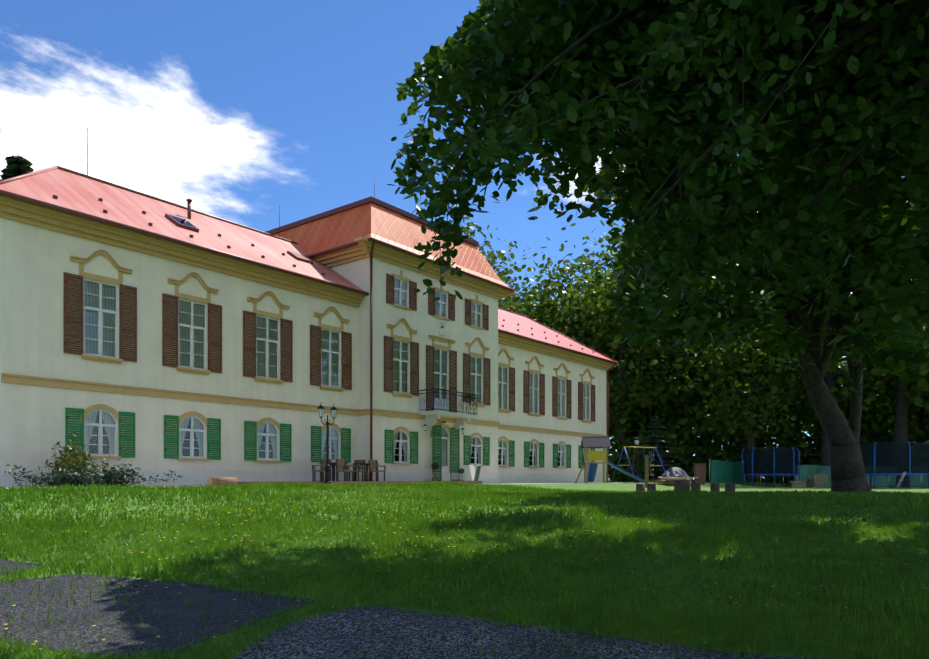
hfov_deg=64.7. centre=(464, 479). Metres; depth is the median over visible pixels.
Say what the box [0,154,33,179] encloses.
conifer tree
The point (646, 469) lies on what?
wooden post
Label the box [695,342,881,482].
forest tree
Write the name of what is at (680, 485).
stump seat
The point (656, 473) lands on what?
spruce tree
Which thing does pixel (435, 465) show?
topiary
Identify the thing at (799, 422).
forest tree
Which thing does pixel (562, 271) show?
forest tree
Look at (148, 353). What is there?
manor house
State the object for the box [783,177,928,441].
forest tree
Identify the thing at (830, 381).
forest tree
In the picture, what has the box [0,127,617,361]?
manor roof
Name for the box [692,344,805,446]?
forest tree
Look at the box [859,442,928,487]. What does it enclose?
trampoline
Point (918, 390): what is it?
forest tree
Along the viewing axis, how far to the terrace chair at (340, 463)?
29.03 m
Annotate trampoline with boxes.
[742,447,799,486]
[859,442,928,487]
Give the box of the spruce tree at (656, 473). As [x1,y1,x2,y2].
[633,416,673,481]
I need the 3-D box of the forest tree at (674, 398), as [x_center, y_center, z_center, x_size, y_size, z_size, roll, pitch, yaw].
[19.151,-11.739,66.281,22.197,24.630,23.368,0,0,34]
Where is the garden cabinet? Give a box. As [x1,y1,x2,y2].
[693,464,705,483]
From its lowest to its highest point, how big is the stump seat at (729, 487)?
0.480 m
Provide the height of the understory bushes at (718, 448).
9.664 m
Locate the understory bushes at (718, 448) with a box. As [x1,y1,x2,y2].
[606,393,928,483]
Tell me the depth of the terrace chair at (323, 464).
28.88 m
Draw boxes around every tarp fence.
[709,459,743,482]
[794,465,830,485]
[866,475,927,485]
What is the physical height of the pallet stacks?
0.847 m
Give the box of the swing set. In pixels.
[611,446,669,482]
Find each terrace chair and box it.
[312,459,329,480]
[314,459,331,480]
[335,459,353,480]
[338,465,354,480]
[347,460,362,480]
[348,460,365,480]
[368,460,385,480]
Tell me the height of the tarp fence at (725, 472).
1.813 m
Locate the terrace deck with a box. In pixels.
[238,481,481,484]
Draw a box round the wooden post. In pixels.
[644,455,648,486]
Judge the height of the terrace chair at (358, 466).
0.900 m
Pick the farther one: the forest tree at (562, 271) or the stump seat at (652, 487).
the forest tree at (562, 271)
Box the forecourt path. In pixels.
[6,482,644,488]
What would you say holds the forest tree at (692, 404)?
on the lawn at (739, 487)
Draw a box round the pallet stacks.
[790,474,827,486]
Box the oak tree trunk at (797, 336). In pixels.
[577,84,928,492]
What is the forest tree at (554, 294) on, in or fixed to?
on the lawn at (739, 487)
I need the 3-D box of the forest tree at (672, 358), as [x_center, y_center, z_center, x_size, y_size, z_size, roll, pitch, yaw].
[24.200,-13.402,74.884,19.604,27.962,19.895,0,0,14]
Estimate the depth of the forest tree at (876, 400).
64.15 m
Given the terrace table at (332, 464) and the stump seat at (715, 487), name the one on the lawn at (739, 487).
the stump seat at (715, 487)
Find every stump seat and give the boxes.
[636,484,644,490]
[647,484,655,490]
[674,480,689,491]
[690,483,700,491]
[710,483,719,491]
[725,483,734,491]
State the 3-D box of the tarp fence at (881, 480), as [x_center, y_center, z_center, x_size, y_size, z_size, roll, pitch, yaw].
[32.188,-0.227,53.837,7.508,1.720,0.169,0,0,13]
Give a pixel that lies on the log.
(219, 481)
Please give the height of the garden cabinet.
1.310 m
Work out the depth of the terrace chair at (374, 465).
30.30 m
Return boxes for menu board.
[469,465,480,480]
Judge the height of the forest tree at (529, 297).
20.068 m
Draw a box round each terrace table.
[319,462,347,480]
[352,463,378,480]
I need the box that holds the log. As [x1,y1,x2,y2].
[207,477,237,485]
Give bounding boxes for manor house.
[0,189,618,486]
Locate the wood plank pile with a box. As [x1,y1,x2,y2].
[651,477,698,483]
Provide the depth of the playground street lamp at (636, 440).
47.28 m
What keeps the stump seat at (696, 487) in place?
on the lawn at (739, 487)
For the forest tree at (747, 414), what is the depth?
58.23 m
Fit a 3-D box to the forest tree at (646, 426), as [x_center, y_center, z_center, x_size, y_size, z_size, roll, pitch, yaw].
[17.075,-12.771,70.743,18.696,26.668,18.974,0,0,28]
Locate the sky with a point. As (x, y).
(242, 110)
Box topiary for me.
[431,462,438,480]
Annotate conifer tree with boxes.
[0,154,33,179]
[626,370,673,463]
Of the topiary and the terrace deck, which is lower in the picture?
the terrace deck
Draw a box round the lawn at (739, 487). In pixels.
[0,479,928,658]
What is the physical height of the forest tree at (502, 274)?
24.004 m
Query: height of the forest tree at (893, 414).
14.695 m
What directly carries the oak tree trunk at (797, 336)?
on the lawn at (739, 487)
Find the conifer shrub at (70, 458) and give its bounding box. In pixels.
[41,432,111,479]
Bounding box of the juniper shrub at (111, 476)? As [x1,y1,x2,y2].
[4,461,182,486]
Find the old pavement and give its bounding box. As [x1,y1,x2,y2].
[0,559,826,658]
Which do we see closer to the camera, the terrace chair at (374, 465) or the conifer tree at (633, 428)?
the terrace chair at (374, 465)
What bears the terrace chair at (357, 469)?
on the terrace deck
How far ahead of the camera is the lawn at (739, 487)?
10.82 m
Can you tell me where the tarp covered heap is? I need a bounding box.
[660,467,692,482]
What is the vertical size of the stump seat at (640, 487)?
0.460 m
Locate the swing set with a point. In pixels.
(633, 460)
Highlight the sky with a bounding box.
[0,0,903,478]
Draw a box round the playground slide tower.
[575,436,644,482]
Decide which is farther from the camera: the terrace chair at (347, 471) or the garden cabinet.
the garden cabinet
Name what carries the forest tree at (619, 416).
on the lawn at (739, 487)
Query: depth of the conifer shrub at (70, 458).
21.56 m
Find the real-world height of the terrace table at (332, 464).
0.750 m
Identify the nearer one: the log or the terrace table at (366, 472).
the log
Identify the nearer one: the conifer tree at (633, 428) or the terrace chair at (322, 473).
the terrace chair at (322, 473)
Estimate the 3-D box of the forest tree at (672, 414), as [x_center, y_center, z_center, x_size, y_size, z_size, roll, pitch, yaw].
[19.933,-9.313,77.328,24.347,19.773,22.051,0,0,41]
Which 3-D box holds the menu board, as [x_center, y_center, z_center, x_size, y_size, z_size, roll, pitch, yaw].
[0.534,-0.272,36.761,0.466,0.903,0.520,0,0,26]
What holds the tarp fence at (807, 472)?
on the lawn at (739, 487)
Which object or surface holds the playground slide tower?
on the lawn at (739, 487)
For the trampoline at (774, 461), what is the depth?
49.90 m
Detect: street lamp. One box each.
[317,402,337,483]
[634,437,638,482]
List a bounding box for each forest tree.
[449,207,549,321]
[501,273,583,336]
[502,285,671,441]
[504,237,671,405]
[513,278,615,427]
[546,260,709,481]
[550,224,718,448]
[554,220,777,466]
[611,261,775,458]
[615,323,736,435]
[645,330,849,481]
[648,327,793,481]
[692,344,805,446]
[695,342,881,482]
[732,176,924,465]
[758,293,892,432]
[759,356,926,428]
[765,233,928,485]
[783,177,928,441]
[799,363,926,428]

